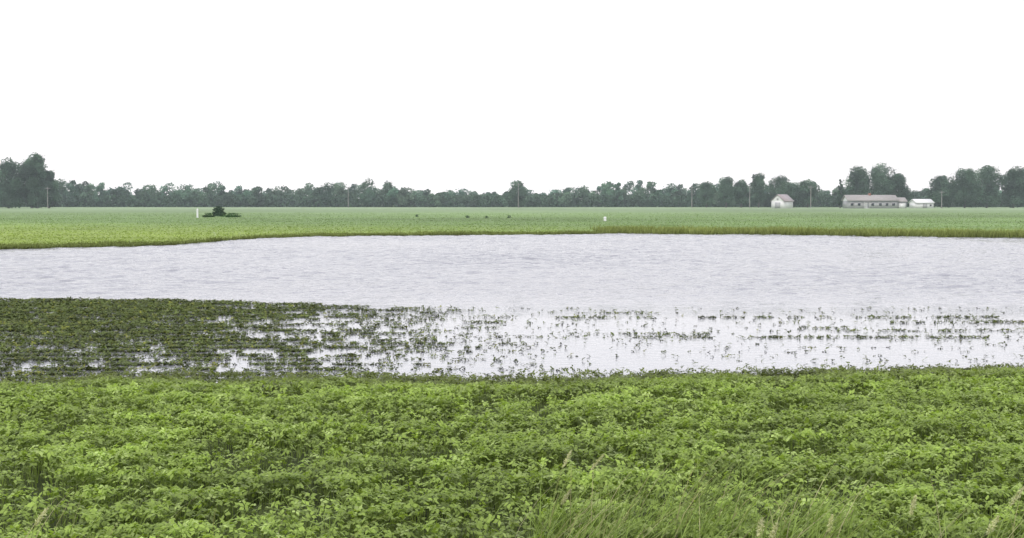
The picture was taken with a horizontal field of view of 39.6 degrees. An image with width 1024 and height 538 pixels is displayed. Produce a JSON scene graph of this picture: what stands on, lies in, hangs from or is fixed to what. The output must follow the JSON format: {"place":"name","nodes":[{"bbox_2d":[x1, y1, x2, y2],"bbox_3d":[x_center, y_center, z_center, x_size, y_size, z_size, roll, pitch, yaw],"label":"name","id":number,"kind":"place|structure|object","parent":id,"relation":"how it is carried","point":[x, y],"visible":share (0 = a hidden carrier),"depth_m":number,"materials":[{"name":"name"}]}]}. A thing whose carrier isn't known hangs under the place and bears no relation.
{"place":"outdoors","nodes":[
{"label":"outdoors","id":0,"kind":"place"},
{"bbox_2d":[0,360,1023,537],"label":"soybean field","id":1,"kind":"structure","parent":0,"point":[169,396],"depth_m":15.64,"materials":[{"name":"green plant"}]},
{"bbox_2d":[0,232,1023,382],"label":"flood water","id":2,"kind":"structure","parent":0,"point":[749,275],"depth_m":46.28,"materials":[{"name":"grey liquid"}]},
{"bbox_2d":[0,296,1023,391],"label":"flooded soybean plants","id":3,"kind":"object","parent":2,"relation":"in","point":[61,307],"visible":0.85,"depth_m":31.93,"materials":[{"name":"green plant"}]},
{"bbox_2d":[0,205,1023,537],"bbox_3d":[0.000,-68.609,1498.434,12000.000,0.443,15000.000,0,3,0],"label":"ground","id":4,"kind":"structure","parent":0,"point":[536,211],"depth_m":149.73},
{"bbox_2d":[0,157,26,207],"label":"broadleaf tree","id":5,"kind":"object","parent":4,"relation":"on","point":[11,190],"visible":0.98,"depth_m":556.68,"materials":[{"name":"green plant"}]},
{"bbox_2d":[16,160,41,207],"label":"broadleaf tree","id":6,"kind":"object","parent":4,"relation":"on","point":[25,198],"visible":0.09,"depth_m":569.23,"materials":[{"name":"green plant"}]},
{"bbox_2d":[18,152,51,207],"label":"broadleaf tree","id":7,"kind":"object","parent":4,"relation":"on","point":[35,172],"visible":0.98,"depth_m":558.79,"materials":[{"name":"green plant"}]},
{"bbox_2d":[41,170,60,207],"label":"broadleaf tree","id":8,"kind":"object","parent":4,"relation":"on","point":[52,183],"visible":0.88,"depth_m":563.79,"materials":[{"name":"green plant"}]},
{"bbox_2d":[202,213,214,216],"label":"shrub","id":9,"kind":"object","parent":4,"relation":"on","point":[208,215],"visible":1,"depth_m":243.64,"materials":[{"name":"green plant"}]},
{"bbox_2d":[212,206,225,216],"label":"shrub","id":10,"kind":"object","parent":4,"relation":"on","point":[219,211],"visible":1,"depth_m":243.44,"materials":[{"name":"green plant"}]},
{"bbox_2d":[221,213,240,216],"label":"shrub","id":11,"kind":"object","parent":4,"relation":"on","point":[231,215],"visible":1,"depth_m":242.19,"materials":[{"name":"green plant"}]},
{"bbox_2d":[0,178,1023,206],"bbox_3d":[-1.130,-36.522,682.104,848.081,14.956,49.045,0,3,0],"label":"distant tree line","id":12,"kind":"object","parent":4,"relation":"on","point":[325,195],"visible":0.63,"depth_m":667.52,"materials":[{"name":"green plant"}]},
{"bbox_2d":[0,212,1023,247],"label":"crop rows","id":13,"kind":"object","parent":4,"relation":"on","point":[67,239],"visible":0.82,"depth_m":174.95,"materials":[{"name":"green plant"}]},
{"bbox_2d":[0,223,1023,248],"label":"shoreline grass","id":14,"kind":"structure","parent":4,"relation":"on","point":[882,232],"depth_m":122.75,"materials":[{"name":"green plant"}]},
{"bbox_2d":[508,180,527,205],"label":"broadleaf tree","id":15,"kind":"object","parent":4,"relation":"on","point":[513,192],"visible":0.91,"depth_m":637.26,"materials":[{"name":"green plant"}]},
{"bbox_2d":[31,450,1023,537],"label":"grass seed heads","id":16,"kind":"object","parent":4,"relation":"on","point":[759,527],"depth_m":10.68,"materials":[{"name":"plant"}]},
{"bbox_2d":[697,181,717,206],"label":"broadleaf tree","id":17,"kind":"object","parent":4,"relation":"on","point":[707,191],"visible":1,"depth_m":627.62,"materials":[{"name":"green plant"}]},
{"bbox_2d":[717,176,736,207],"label":"broadleaf tree","id":18,"kind":"object","parent":4,"relation":"on","point":[725,188],"visible":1,"depth_m":609.56,"materials":[{"name":"green plant"}]},
{"bbox_2d":[733,179,752,207],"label":"broadleaf tree","id":19,"kind":"object","parent":4,"relation":"on","point":[741,194],"visible":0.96,"depth_m":612.89,"materials":[{"name":"green plant"}]},
{"bbox_2d":[750,172,767,207],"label":"broadleaf tree","id":20,"kind":"object","parent":4,"relation":"on","point":[759,184],"visible":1,"depth_m":615.73,"materials":[{"name":"green plant"}]},
{"bbox_2d":[763,175,793,200],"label":"broadleaf tree","id":21,"kind":"object","parent":4,"relation":"on","point":[783,188],"visible":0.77,"depth_m":619.63,"materials":[{"name":"green plant"}]},
{"bbox_2d":[788,182,801,206],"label":"broadleaf tree","id":22,"kind":"object","parent":4,"relation":"on","point":[795,187],"visible":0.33,"depth_m":636.97,"materials":[{"name":"green plant"}]},
{"bbox_2d":[794,179,818,207],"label":"broadleaf tree","id":23,"kind":"object","parent":4,"relation":"on","point":[804,196],"visible":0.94,"depth_m":623.46,"materials":[{"name":"green plant"}]},
{"bbox_2d":[832,179,845,207],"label":"cedar tree","id":24,"kind":"object","parent":4,"relation":"on","point":[840,190],"visible":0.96,"depth_m":575.60,"materials":[{"name":"green plant"}]},
{"bbox_2d":[842,165,871,194],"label":"broadleaf tree","id":25,"kind":"object","parent":4,"relation":"on","point":[858,180],"visible":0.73,"depth_m":592.26,"materials":[{"name":"green plant"}]},
{"bbox_2d":[841,193,907,207],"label":"farmhouse","id":26,"kind":"object","parent":4,"relation":"on","point":[869,200],"visible":0.88,"depth_m":555.66,"materials":[{"name":"grey paint"}]},
{"bbox_2d":[899,203,904,207],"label":"garage door","id":27,"kind":"structure","parent":26,"relation":"in","point":[901,205],"depth_m":556.54,"materials":[{"name":"white"}]},
{"bbox_2d":[867,162,896,194],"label":"broadleaf tree","id":28,"kind":"object","parent":4,"relation":"on","point":[880,177],"visible":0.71,"depth_m":596.24,"materials":[{"name":"green plant"}]},
{"bbox_2d":[885,173,913,206],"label":"broadleaf tree","id":29,"kind":"object","parent":4,"relation":"on","point":[900,188],"visible":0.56,"depth_m":600.59,"materials":[{"name":"green plant"}]},
{"bbox_2d":[908,199,934,207],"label":"white shed","id":30,"kind":"structure","parent":4,"relation":"on","point":[921,203],"depth_m":569.57,"materials":[{"name":"white metal"}]},
{"bbox_2d":[925,175,956,207],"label":"broadleaf tree","id":31,"kind":"object","parent":4,"relation":"on","point":[941,184],"visible":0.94,"depth_m":586.55,"materials":[{"name":"green plant"}]},
{"bbox_2d":[949,166,986,207],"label":"broadleaf tree","id":32,"kind":"object","parent":4,"relation":"on","point":[964,184],"visible":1,"depth_m":581.84,"materials":[{"name":"green plant"}]},
{"bbox_2d":[973,165,1003,207],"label":"broadleaf tree","id":33,"kind":"object","parent":4,"relation":"on","point":[992,187],"visible":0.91,"depth_m":584.82,"materials":[{"name":"green plant"}]},
{"bbox_2d":[998,165,1023,207],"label":"broadleaf tree","id":34,"kind":"object","parent":4,"relation":"on","point":[1012,187],"visible":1,"depth_m":582.14,"materials":[{"name":"green plant"}]},
{"bbox_2d":[0,432,1023,537],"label":"roadside grass","id":35,"kind":"structure","parent":0,"point":[613,534],"depth_m":11.30,"materials":[{"name":"green plant"}]},
{"bbox_2d":[0,0,1023,200],"label":"sky","id":36,"kind":"structure","parent":0,"point":[480,96],"materials":[{"name":"white"}]},
{"bbox_2d":[770,194,793,207],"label":"white barn","id":37,"kind":"structure","parent":0,"point":[781,201],"depth_m":555.81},
{"bbox_2d":[775,202,779,207],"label":"barn door","id":38,"kind":"structure","parent":37,"relation":"in","point":[777,204],"depth_m":555.11,"materials":[{"name":"grey"}]}
]}

